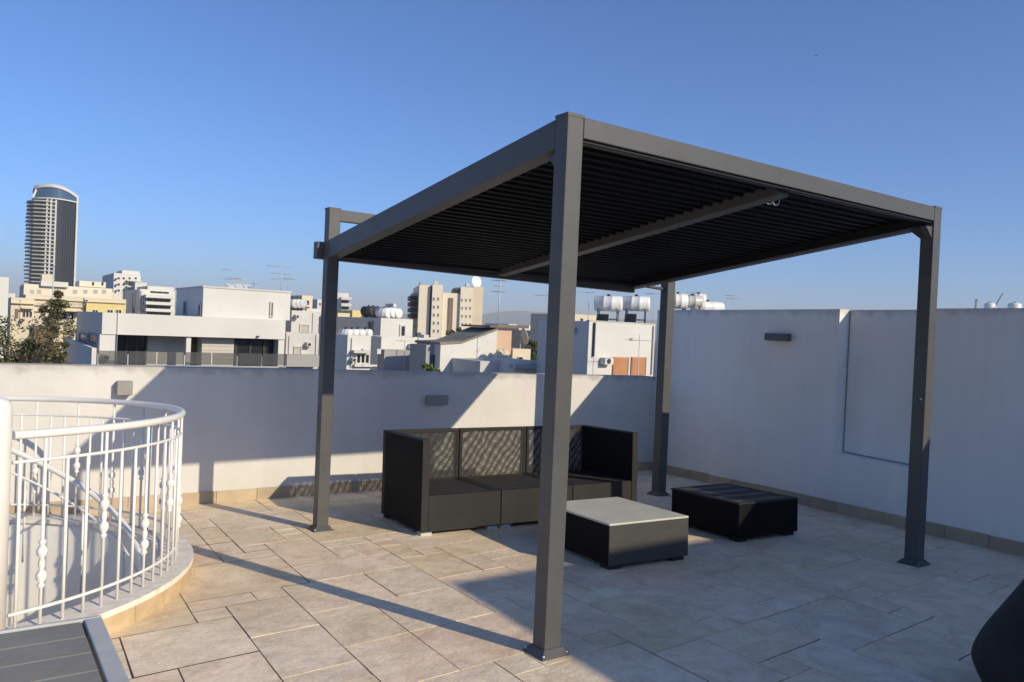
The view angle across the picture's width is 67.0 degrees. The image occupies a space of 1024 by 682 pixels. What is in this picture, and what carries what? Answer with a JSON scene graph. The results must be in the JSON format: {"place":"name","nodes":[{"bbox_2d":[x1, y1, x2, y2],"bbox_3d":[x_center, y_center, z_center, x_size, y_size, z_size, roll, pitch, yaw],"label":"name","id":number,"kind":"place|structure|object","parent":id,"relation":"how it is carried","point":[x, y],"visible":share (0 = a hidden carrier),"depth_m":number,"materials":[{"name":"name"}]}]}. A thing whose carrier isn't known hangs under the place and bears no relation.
{"place":"outdoors","nodes":[
{"label":"outdoors","id":0,"kind":"place"},
{"bbox_2d":[0,277,8,357],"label":"end wall","id":1,"kind":"structure","parent":0,"point":[4,285],"depth_m":27.40,"materials":[{"name":"white paint"}]},
{"bbox_2d":[7,297,34,361],"bbox_3d":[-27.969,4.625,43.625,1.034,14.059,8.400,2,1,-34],"label":"apartment block","id":2,"kind":"structure","parent":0,"point":[20,309],"depth_m":40.38,"materials":[{"name":"white paint"}]},
{"bbox_2d":[28,325,51,362],"bbox_3d":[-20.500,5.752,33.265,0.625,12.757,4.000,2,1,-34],"label":"town house","id":3,"kind":"structure","parent":0,"point":[33,337],"depth_m":31.53,"materials":[{"name":"beige paint"}]},
{"bbox_2d":[24,184,78,286],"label":"tower","id":4,"kind":"structure","parent":0,"point":[52,219],"depth_m":341.46,"materials":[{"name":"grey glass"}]},
{"bbox_2d":[45,319,76,363],"bbox_3d":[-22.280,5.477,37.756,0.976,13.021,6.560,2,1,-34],"label":"town house","id":5,"kind":"structure","parent":0,"point":[61,335],"depth_m":35.38,"materials":[{"name":"beige concrete"}]},
{"bbox_2d":[51,264,54,314],"bbox_3d":[-21.861,-1.815,36.847,0.120,3.653,0.720,2,1,-34],"label":"roof antenna","id":6,"kind":"object","parent":5,"relation":"on","point":[53,283],"visible":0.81,"depth_m":36.81,"materials":[{"name":"grey metal"}]},
{"bbox_2d":[19,274,112,298],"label":"apartment block","id":7,"kind":"structure","parent":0,"point":[90,289],"depth_m":85.60,"materials":[{"name":"beige concrete"}]},
{"bbox_2d":[19,294,125,325],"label":"apartment block","id":8,"kind":"structure","parent":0,"point":[86,304],"depth_m":67.94,"materials":[{"name":"yellow concrete"}]},
{"bbox_2d":[62,338,96,364],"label":"yard wall","id":9,"kind":"structure","parent":0,"point":[79,352],"depth_m":26.20,"materials":[{"name":"white paint"}]},
{"bbox_2d":[102,270,146,298],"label":"flat block","id":10,"kind":"structure","parent":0,"point":[119,282],"depth_m":155.65,"materials":[{"name":"white concrete"}]},
{"bbox_2d":[122,286,174,314],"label":"flat block","id":11,"kind":"structure","parent":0,"point":[156,300],"depth_m":80.93,"materials":[{"name":"white concrete"}]},
{"bbox_2d":[132,293,135,312],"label":"window","id":12,"kind":"structure","parent":11,"relation":"in","point":[134,294],"depth_m":82.94,"materials":[{"name":"grey glass"}]},
{"bbox_2d":[147,298,170,301],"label":"window","id":13,"kind":"structure","parent":11,"relation":"in","point":[148,299],"depth_m":80.92,"materials":[{"name":"black glass"}]},
{"bbox_2d":[147,305,170,308],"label":"window","id":14,"kind":"structure","parent":11,"relation":"in","point":[148,306],"depth_m":80.96,"materials":[{"name":"black glass"}]},
{"bbox_2d":[147,312,170,314],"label":"window","id":15,"kind":"structure","parent":11,"relation":"in","point":[155,313],"depth_m":80.98,"materials":[{"name":"black glass"}]},
{"bbox_2d":[150,291,168,293],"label":"window","id":16,"kind":"structure","parent":11,"relation":"in","point":[161,292],"depth_m":80.95,"materials":[{"name":"black glass"}]},
{"bbox_2d":[285,310,316,333],"bbox_3d":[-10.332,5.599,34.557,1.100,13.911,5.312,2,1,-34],"label":"town house","id":17,"kind":"structure","parent":0,"point":[303,321],"depth_m":32.51,"materials":[{"name":"white paint"}]},
{"bbox_2d":[290,297,296,309],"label":"water tank","id":18,"kind":"object","parent":17,"relation":"on","point":[293,303],"visible":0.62,"depth_m":34.00,"materials":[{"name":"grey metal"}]},
{"bbox_2d":[292,297,302,310],"bbox_3d":[-9.569,-1.480,34.348,0.428,0.902,0.600,2,1,-44],"label":"water tank","id":19,"kind":"object","parent":17,"relation":"on","point":[297,303],"visible":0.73,"depth_m":34.10,"materials":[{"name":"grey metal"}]},
{"bbox_2d":[296,297,306,310],"bbox_3d":[-9.426,-1.480,34.446,0.428,0.912,0.600,2,1,-44],"label":"water tank","id":20,"kind":"object","parent":17,"relation":"on","point":[303,303],"visible":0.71,"depth_m":34.24,"materials":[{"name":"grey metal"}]},
{"bbox_2d":[291,295,312,310],"bbox_3d":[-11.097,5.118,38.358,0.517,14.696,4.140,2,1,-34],"label":"roof cabin","id":21,"kind":"object","parent":17,"relation":"on","point":[309,299],"visible":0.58,"depth_m":36.72,"materials":[{"name":"beige concrete"}]},
{"bbox_2d":[299,324,309,332],"bbox_3d":[-8.718,-0.509,32.512,0.403,0.394,0.059,2,1,-34],"label":"window","id":22,"kind":"structure","parent":17,"relation":"in","point":[304,328],"depth_m":32.52,"materials":[{"name":"white paint"}]},
{"bbox_2d":[284,332,318,368],"bbox_3d":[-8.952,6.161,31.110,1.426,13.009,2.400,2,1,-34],"label":"town house","id":23,"kind":"structure","parent":0,"point":[301,350],"depth_m":30.29,"materials":[{"name":"white paint"}]},
{"bbox_2d":[293,346,301,353],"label":"window","id":24,"kind":"structure","parent":23,"relation":"in","point":[297,349],"depth_m":30.35,"materials":[{"name":"white paint"}]},
{"bbox_2d":[312,309,320,333],"bbox_3d":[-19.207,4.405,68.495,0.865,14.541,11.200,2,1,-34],"label":"flat block","id":25,"kind":"structure","parent":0,"point":[318,311],"depth_m":64.77,"materials":[{"name":"white paint"}]},
{"bbox_2d":[312,299,321,308],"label":"town house","id":26,"kind":"structure","parent":0,"point":[316,303],"depth_m":147.76,"materials":[{"name":"white concrete"}]},
{"bbox_2d":[15,296,656,337],"bbox_3d":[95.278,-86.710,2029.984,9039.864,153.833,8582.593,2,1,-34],"label":"hills","id":27,"kind":"structure","parent":0,"point":[517,317],"depth_m":4712.84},
{"bbox_2d":[337,313,349,316],"bbox_3d":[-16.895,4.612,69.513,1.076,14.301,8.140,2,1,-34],"label":"town house","id":28,"kind":"structure","parent":0,"point":[343,314],"depth_m":66.15,"materials":[{"name":"beige concrete"}]},
{"bbox_2d":[337,293,351,309],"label":"flat block","id":29,"kind":"structure","parent":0,"point":[343,299],"depth_m":128.29,"materials":[{"name":"white concrete"}]},
{"bbox_2d":[318,316,412,368],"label":"town house","id":30,"kind":"structure","parent":0,"point":[388,327],"depth_m":36.31,"materials":[{"name":"white paint"}]},
{"bbox_2d":[360,305,375,317],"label":"water tank","id":31,"kind":"object","parent":30,"relation":"on","point":[366,310],"visible":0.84,"depth_m":40.92,"materials":[{"name":"grey metal"}]},
{"bbox_2d":[368,321,373,331],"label":"window","id":32,"kind":"structure","parent":30,"relation":"in","point":[370,323],"depth_m":36.38,"materials":[{"name":"grey glass"}]},
{"bbox_2d":[365,305,379,317],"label":"water tank","id":33,"kind":"object","parent":30,"relation":"on","point":[375,308],"visible":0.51,"depth_m":40.95,"materials":[{"name":"grey metal"}]},
{"bbox_2d":[375,307,390,317],"bbox_3d":[-6.530,-1.327,39.458,0.780,0.864,0.551,3,1,36],"label":"water tank","id":34,"kind":"object","parent":30,"relation":"on","point":[383,312],"visible":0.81,"depth_m":39.23,"materials":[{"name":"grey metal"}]},
{"bbox_2d":[385,306,395,317],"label":"water tank","id":35,"kind":"object","parent":30,"relation":"on","point":[392,312],"visible":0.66,"depth_m":39.33,"materials":[{"name":"grey metal"}]},
{"bbox_2d":[394,307,402,318],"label":"water tank","id":36,"kind":"object","parent":30,"relation":"on","point":[398,313],"visible":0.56,"depth_m":39.53,"materials":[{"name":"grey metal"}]},
{"bbox_2d":[399,324,406,336],"bbox_3d":[-5.104,-0.467,36.192,0.330,0.599,0.059,2,1,-34],"label":"window","id":37,"kind":"structure","parent":30,"relation":"in","point":[402,330],"depth_m":36.19,"materials":[{"name":"black glass"}]},
{"bbox_2d":[409,324,516,372],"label":"slanted house","id":38,"kind":"structure","parent":0,"point":[468,349],"depth_m":29.00,"materials":[{"name":"white paint"}]},
{"bbox_2d":[430,355,434,366],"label":"window","id":39,"kind":"structure","parent":38,"relation":"in","point":[432,357],"depth_m":28.59,"materials":[{"name":"blue glass"}]},
{"bbox_2d":[491,280,506,325],"bbox_3d":[-0.467,-1.478,30.805,0.666,1.901,0.709,2,1,-34],"label":"roof antenna","id":40,"kind":"object","parent":38,"relation":"on","point":[499,291],"visible":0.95,"depth_m":30.82,"materials":[{"name":"grey metal"}]},
{"bbox_2d":[485,323,516,325],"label":"town house","id":41,"kind":"structure","parent":0,"point":[493,324],"depth_m":164.34,"materials":[{"name":"white concrete"}]},
{"bbox_2d":[489,327,529,329],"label":"town house","id":42,"kind":"structure","parent":0,"point":[511,328],"depth_m":114.48,"materials":[{"name":"white concrete"}]},
{"bbox_2d":[0,0,1023,319],"label":"sky","id":43,"kind":"structure","parent":0,"point":[195,140],"materials":[{"name":"blue"}]},
{"bbox_2d":[499,325,529,328],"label":"town house","id":44,"kind":"structure","parent":0,"point":[522,326],"depth_m":128.46,"materials":[{"name":"beige concrete"}]},
{"bbox_2d":[503,329,529,348],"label":"town house","id":45,"kind":"structure","parent":0,"point":[515,338],"depth_m":107.11,"materials":[{"name":"white paint"}]},
{"bbox_2d":[511,348,530,359],"bbox_3d":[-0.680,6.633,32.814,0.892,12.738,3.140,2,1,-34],"label":"town house","id":46,"kind":"structure","parent":0,"point":[519,353],"depth_m":31.54,"materials":[{"name":"beige paint"}]},
{"bbox_2d":[520,328,528,348],"bbox_3d":[0.507,0.081,32.186,0.409,1.229,0.612,3,1,10],"label":"satellite dish","id":47,"kind":"object","parent":46,"relation":"on","point":[524,337],"visible":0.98,"depth_m":32.08,"materials":[{"name":"grey metal"}]},
{"bbox_2d":[68,470,1023,681],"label":"terrace floor","id":48,"kind":"structure","parent":0,"point":[277,590],"depth_m":4.33,"materials":[{"name":"beige tile"}]},
{"bbox_2d":[0,615,129,681],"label":"garden table","id":49,"kind":"object","parent":48,"relation":"on","point":[78,650],"visible":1,"depth_m":1.65,"materials":[{"name":"grey metal"}]},
{"bbox_2d":[6,513,193,633],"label":"stairwell kerb","id":50,"kind":"structure","parent":48,"relation":"on","point":[127,608],"depth_m":5.53,"materials":[{"name":"stone"}]},
{"bbox_2d":[11,447,146,593],"bbox_3d":[-3.261,2.241,4.184,2.333,3.694,2.810,2,1,-4],"label":"stair railing","id":51,"kind":"object","parent":50,"relation":"on","point":[111,510],"visible":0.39,"depth_m":5.46,"materials":[{"name":"white metal"}]},
{"bbox_2d":[0,396,185,629],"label":"balustrade","id":52,"kind":"object","parent":50,"relation":"on","point":[173,502],"visible":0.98,"depth_m":3.96,"materials":[{"name":"white metal"}]},
{"bbox_2d":[381,428,500,535],"bbox_3d":[-0.598,1.134,6.416,0.698,0.736,0.833,2,-2,-31],"label":"sofa module","id":53,"kind":"object","parent":48,"relation":"on","point":[414,496],"visible":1,"depth_m":6.18,"materials":[{"name":"grey wicker"}]},
{"bbox_2d":[458,426,571,527],"bbox_3d":[0.008,1.159,6.777,0.696,0.735,0.829,2,-2,-31],"label":"sofa module","id":54,"kind":"object","parent":48,"relation":"on","point":[519,488],"visible":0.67,"depth_m":6.97,"materials":[{"name":"grey wicker"}]},
{"bbox_2d":[524,425,637,501],"bbox_3d":[0.615,1.182,7.135,0.698,0.736,0.833,2,-2,-31],"label":"sofa module","id":55,"kind":"object","parent":48,"relation":"on","point":[606,461],"visible":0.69,"depth_m":7.20,"materials":[{"name":"grey wicker"}]},
{"bbox_2d":[307,111,942,661],"bbox_3d":[0.853,0.277,5.844,3.785,2.651,3.138,2,1,-34],"label":"pergola","id":56,"kind":"object","parent":48,"relation":"on","point":[563,205],"visible":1,"depth_m":5.16,"materials":[{"name":"metal"}]},
{"bbox_2d":[565,497,688,569],"bbox_3d":[0.731,1.363,5.569,0.685,0.306,0.805,2,-2,-30],"label":"table","id":57,"kind":"object","parent":48,"relation":"on","point":[610,533],"visible":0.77,"depth_m":5.28,"materials":[{"name":"black wicker"}]},
{"bbox_2d":[671,483,797,541],"bbox_3d":[1.833,1.413,6.440,0.670,0.303,0.772,2,-2,-30],"label":"table","id":58,"kind":"object","parent":48,"relation":"on","point":[736,513],"visible":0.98,"depth_m":6.19,"materials":[{"name":"black wicker"}]},
{"bbox_2d":[971,579,1023,681],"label":"draped cover","id":59,"kind":"object","parent":48,"relation":"on","point":[997,652],"visible":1,"depth_m":3.12,"materials":[{"name":"black fabric"}]},
{"bbox_2d":[530,314,596,353],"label":"town house","id":60,"kind":"structure","parent":0,"point":[535,318],"depth_m":65.34,"materials":[{"name":"white paint"}]},
{"bbox_2d":[536,320,655,375],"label":"town house","id":61,"kind":"structure","parent":0,"point":[602,348],"depth_m":25.08,"materials":[{"name":"white paint"}]},
{"bbox_2d":[581,292,595,316],"bbox_3d":[2.615,-1.160,26.322,0.125,1.022,0.720,2,1,-34],"label":"roof antenna","id":62,"kind":"object","parent":61,"relation":"on","point":[588,302],"visible":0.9,"depth_m":26.31,"materials":[{"name":"grey metal"}]},
{"bbox_2d":[594,294,622,321],"bbox_3d":[3.248,-1.019,26.221,0.960,1.146,0.665,3,1,14],"label":"water tank","id":63,"kind":"object","parent":61,"relation":"on","point":[608,302],"visible":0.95,"depth_m":26.10,"materials":[{"name":"grey metal"}]},
{"bbox_2d":[622,294,649,322],"bbox_3d":[4.304,-1.027,26.942,0.960,1.199,0.665,3,1,14],"label":"water tank","id":64,"kind":"object","parent":61,"relation":"on","point":[636,302],"visible":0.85,"depth_m":26.81,"materials":[{"name":"grey metal"}]},
{"bbox_2d":[624,334,649,369],"bbox_3d":[3.897,1.315,23.660,0.752,3.026,0.720,2,1,-34],"label":"roof antenna","id":65,"kind":"object","parent":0,"point":[639,340],"visible":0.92,"depth_m":23.60,"materials":[{"name":"grey metal"}]},
{"bbox_2d":[653,338,655,376],"bbox_3d":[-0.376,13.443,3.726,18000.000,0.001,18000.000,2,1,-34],"label":"ground","id":66,"kind":"structure","parent":0,"point":[654,358],"depth_m":499.14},
{"bbox_2d":[0,315,72,362],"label":"feathery tree","id":67,"kind":"object","parent":66,"relation":"on","point":[31,345],"visible":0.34,"depth_m":18.40,"materials":[{"name":"green plant"}]},
{"bbox_2d":[38,289,76,363],"bbox_3d":[-12.272,5.658,20.112,1.376,14.047,0.788,2,1,-34],"label":"feathery tree","id":68,"kind":"object","parent":66,"relation":"on","point":[57,304],"visible":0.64,"depth_m":20.05,"materials":[{"name":"green plant"}]},
{"bbox_2d":[75,286,291,367],"bbox_3d":[-12.960,5.231,29.605,6.377,14.560,8.900,2,1,-34],"label":"villa","id":69,"kind":"object","parent":66,"relation":"on","point":[210,326],"visible":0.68,"depth_m":26.94,"materials":[{"name":"white paint"}]},
{"bbox_2d":[79,332,87,344],"bbox_3d":[-15.854,-0.105,28.610,0.049,0.406,2.627,2,1,-34],"label":"window","id":70,"kind":"structure","parent":69,"relation":"in","point":[83,337],"depth_m":28.52,"materials":[{"name":"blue glass"}]},
{"bbox_2d":[88,332,97,346],"bbox_3d":[-14.121,-0.060,26.075,0.049,0.413,2.425,2,1,-34],"label":"window","id":71,"kind":"structure","parent":69,"relation":"in","point":[92,337],"depth_m":25.96,"materials":[{"name":"blue glass"}]},
{"bbox_2d":[115,335,146,364],"bbox_3d":[-13.022,2.159,26.325,0.951,4.787,0.140,2,1,-34],"label":"window","id":72,"kind":"structure","parent":69,"relation":"in","point":[127,343],"depth_m":26.30,"materials":[{"name":"black glass"}]},
{"bbox_2d":[183,301,186,315],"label":"window","id":73,"kind":"structure","parent":69,"relation":"in","point":[184,302],"depth_m":28.93,"materials":[{"name":"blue glass"}]},
{"bbox_2d":[191,337,196,351],"bbox_3d":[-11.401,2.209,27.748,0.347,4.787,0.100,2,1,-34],"label":"door","id":74,"kind":"structure","parent":69,"relation":"in","point":[193,339],"depth_m":27.63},
{"bbox_2d":[198,304,201,316],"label":"window","id":75,"kind":"structure","parent":69,"relation":"in","point":[199,305],"depth_m":26.92,"materials":[{"name":"blue glass"}]},
{"bbox_2d":[226,283,235,287],"bbox_3d":[-10.639,-2.068,29.291,0.300,0.245,0.500,2,1,-34],"label":"solar panel","id":76,"kind":"object","parent":69,"relation":"on","point":[230,285],"visible":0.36,"depth_m":29.31,"materials":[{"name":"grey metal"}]},
{"bbox_2d":[222,269,240,281],"bbox_3d":[-10.578,-2.324,29.314,0.828,0.770,0.749,2,1,-34],"label":"roof antenna","id":77,"kind":"object","parent":69,"relation":"on","point":[233,279],"visible":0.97,"depth_m":29.37,"materials":[{"name":"grey metal"}]},
{"bbox_2d":[234,284,243,287],"bbox_3d":[-10.386,-2.060,29.464,0.300,0.245,0.500,2,1,-34],"label":"solar panel","id":78,"kind":"object","parent":69,"relation":"on","point":[238,286],"visible":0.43,"depth_m":29.45,"materials":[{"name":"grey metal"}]},
{"bbox_2d":[242,284,251,288],"bbox_3d":[-10.129,-2.051,29.640,0.300,0.245,0.500,2,1,-34],"label":"solar panel","id":79,"kind":"object","parent":69,"relation":"on","point":[247,286],"visible":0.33,"depth_m":29.65,"materials":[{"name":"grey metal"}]},
{"bbox_2d":[234,338,273,365],"bbox_3d":[-9.347,2.294,28.118,1.561,4.787,0.090,2,1,-34],"label":"window","id":80,"kind":"structure","parent":69,"relation":"in","point":[242,345],"depth_m":28.03,"materials":[{"name":"black glass"}]},
{"bbox_2d":[269,301,273,316],"bbox_3d":[-8.725,-1.146,28.117,0.139,0.573,0.059,2,1,-34],"label":"window","id":81,"kind":"structure","parent":69,"relation":"in","point":[271,314],"depth_m":28.11,"materials":[{"name":"grey glass"}]},
{"bbox_2d":[267,265,291,290],"bbox_3d":[-9.172,-2.418,30.408,0.950,1.049,0.770,2,1,-22],"label":"roof antenna","id":82,"kind":"object","parent":69,"relation":"on","point":[281,273],"visible":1,"depth_m":30.39,"materials":[{"name":"grey metal"}]},
{"bbox_2d":[0,363,654,513],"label":"parapet wall","id":83,"kind":"structure","parent":66,"relation":"on","point":[249,433],"depth_m":7.24,"materials":[{"name":"white paint"}]},
{"bbox_2d":[116,381,132,395],"bbox_3d":[-3.272,0.397,6.533,0.120,0.120,0.106,2,1,-34],"label":"wall light","id":84,"kind":"object","parent":83,"relation":"attached to","point":[124,388],"visible":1,"depth_m":6.49,"materials":[{"name":"grey metal"}]},
{"bbox_2d":[425,395,447,404],"bbox_3d":[-0.793,0.623,8.145,0.242,0.103,0.073,2,1,-33],"label":"wall light","id":85,"kind":"object","parent":83,"relation":"attached to","point":[436,399],"visible":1,"depth_m":8.11,"materials":[{"name":"grey metal"}]},
{"bbox_2d":[337,310,361,316],"bbox_3d":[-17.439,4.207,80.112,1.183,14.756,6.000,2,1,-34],"label":"roof cabin","id":86,"kind":"object","parent":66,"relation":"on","point":[355,313],"visible":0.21,"depth_m":77.58,"materials":[{"name":"yellow paint"}]},
{"bbox_2d":[335,334,376,369],"bbox_3d":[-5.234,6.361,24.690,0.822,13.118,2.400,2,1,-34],"label":"town house","id":87,"kind":"structure","parent":66,"relation":"on","point":[352,352],"depth_m":24.34,"materials":[{"name":"white paint"}]},
{"bbox_2d":[339,327,352,334],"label":"water tank","id":88,"kind":"object","parent":87,"relation":"on","point":[346,331],"visible":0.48,"depth_m":25.24,"materials":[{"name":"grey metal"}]},
{"bbox_2d":[350,327,358,334],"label":"water tank","id":89,"kind":"object","parent":87,"relation":"on","point":[355,332],"visible":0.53,"depth_m":25.33,"materials":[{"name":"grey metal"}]},
{"bbox_2d":[356,327,364,334],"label":"water tank","id":90,"kind":"object","parent":87,"relation":"on","point":[361,331],"visible":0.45,"depth_m":25.45,"materials":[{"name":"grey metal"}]},
{"bbox_2d":[353,353,372,366],"bbox_3d":[-4.686,0.597,24.361,0.610,0.420,0.139,2,1,-34],"label":"window","id":91,"kind":"structure","parent":87,"relation":"in","point":[362,358],"depth_m":24.35,"materials":[{"name":"white glass"}]},
{"bbox_2d":[363,327,372,338],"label":"water tank","id":92,"kind":"object","parent":87,"relation":"on","point":[369,332],"visible":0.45,"depth_m":25.62,"materials":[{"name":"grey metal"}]},
{"bbox_2d":[385,304,395,306],"bbox_3d":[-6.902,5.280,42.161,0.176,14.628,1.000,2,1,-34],"label":"roof cabin","id":93,"kind":"object","parent":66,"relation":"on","point":[390,305],"visible":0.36,"depth_m":41.88,"materials":[{"name":"white paint"}]},
{"bbox_2d":[370,336,438,370],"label":"town house","id":94,"kind":"structure","parent":66,"relation":"on","point":[386,352],"depth_m":31.34,"materials":[{"name":"white paint"}]},
{"bbox_2d":[408,334,428,348],"bbox_3d":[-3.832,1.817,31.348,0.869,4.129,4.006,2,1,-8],"label":"air conditioner","id":95,"kind":"object","parent":94,"relation":"attached to","point":[422,336],"visible":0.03,"depth_m":32.80,"materials":[{"name":"white metal"}]},
{"bbox_2d":[421,362,440,370],"bbox_3d":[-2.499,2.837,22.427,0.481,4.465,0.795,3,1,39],"label":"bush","id":96,"kind":"object","parent":66,"relation":"on","point":[429,367],"visible":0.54,"depth_m":22.30,"materials":[{"name":"green plant"}]},
{"bbox_2d":[407,281,483,337],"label":"apartment tower","id":97,"kind":"structure","parent":66,"relation":"on","point":[434,310],"depth_m":127.01,"materials":[{"name":"beige concrete"}]},
{"bbox_2d":[472,276,480,286],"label":"satellite dish","id":98,"kind":"object","parent":97,"relation":"on","point":[476,281],"visible":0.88,"depth_m":134.33,"materials":[{"name":"grey metal"}]},
{"bbox_2d":[445,330,454,334],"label":"dark tree","id":99,"kind":"object","parent":66,"relation":"on","point":[449,332],"visible":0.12,"depth_m":71.59,"materials":[{"name":"green plant"}]},
{"bbox_2d":[483,357,536,372],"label":"shed","id":100,"kind":"structure","parent":66,"relation":"on","point":[509,365],"depth_m":26.82,"materials":[{"name":"white paint"}]},
{"bbox_2d":[524,339,537,360],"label":"dark tree","id":101,"kind":"object","parent":66,"relation":"on","point":[533,344],"visible":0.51,"depth_m":52.83,"materials":[{"name":"green plant"}]},
{"bbox_2d":[651,308,1023,556],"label":"boundary wall","id":102,"kind":"structure","parent":66,"relation":"on","point":[815,411],"depth_m":7.22,"materials":[{"name":"white paint"}]},
{"bbox_2d":[764,333,790,341],"bbox_3d":[2.731,-0.039,7.947,0.083,0.079,0.304,2,1,-26],"label":"wall light","id":103,"kind":"object","parent":102,"relation":"attached to","point":[776,337],"visible":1,"depth_m":7.90,"materials":[{"name":"grey metal"}]},
{"bbox_3d":[8.080,6.692,13.862,4.600,13.930,5.300,2,1,-34],"label":"town house","id":104,"kind":"object","parent":66,"relation":"on","visible":0},
{"bbox_2d":[984,302,995,307],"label":"domed tank","id":105,"kind":"object","parent":104,"relation":"on","point":[989,305],"visible":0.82,"depth_m":15.36,"materials":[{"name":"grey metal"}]},
{"bbox_2d":[1007,302,1021,307],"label":"domed tank","id":106,"kind":"object","parent":104,"relation":"on","point":[1014,305],"visible":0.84,"depth_m":15.51,"materials":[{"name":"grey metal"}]},
{"bbox_3d":[7.903,6.515,31.846,2.745,13.750,1.600,2,1,-34],"label":"town house","id":107,"kind":"object","parent":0,"visible":0},
{"bbox_2d":[674,292,688,309],"bbox_3d":[6.548,-1.180,30.702,0.780,1.534,0.612,3,1,1],"label":"water tank","id":108,"kind":"object","parent":107,"relation":"on","point":[681,301],"visible":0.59,"depth_m":30.44,"materials":[{"name":"grey metal"}]},
{"bbox_2d":[688,294,702,309],"bbox_3d":[7.164,-1.134,30.882,0.850,1.490,0.490,3,1,6],"label":"water tank","id":109,"kind":"object","parent":107,"relation":"on","point":[695,301],"visible":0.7,"depth_m":30.66,"materials":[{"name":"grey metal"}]},
{"bbox_2d":[690,292,706,300],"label":"water tank","id":110,"kind":"object","parent":107,"relation":"on","point":[703,295],"visible":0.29,"depth_m":31.31,"materials":[{"name":"grey metal"}]},
{"bbox_2d":[690,300,724,309],"bbox_3d":[7.837,-1.010,31.104,1.350,1.295,0.469,2,1,-14],"label":"water tank","id":111,"kind":"object","parent":107,"relation":"on","point":[708,305],"visible":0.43,"depth_m":30.93,"materials":[{"name":"grey metal"}]}
]}

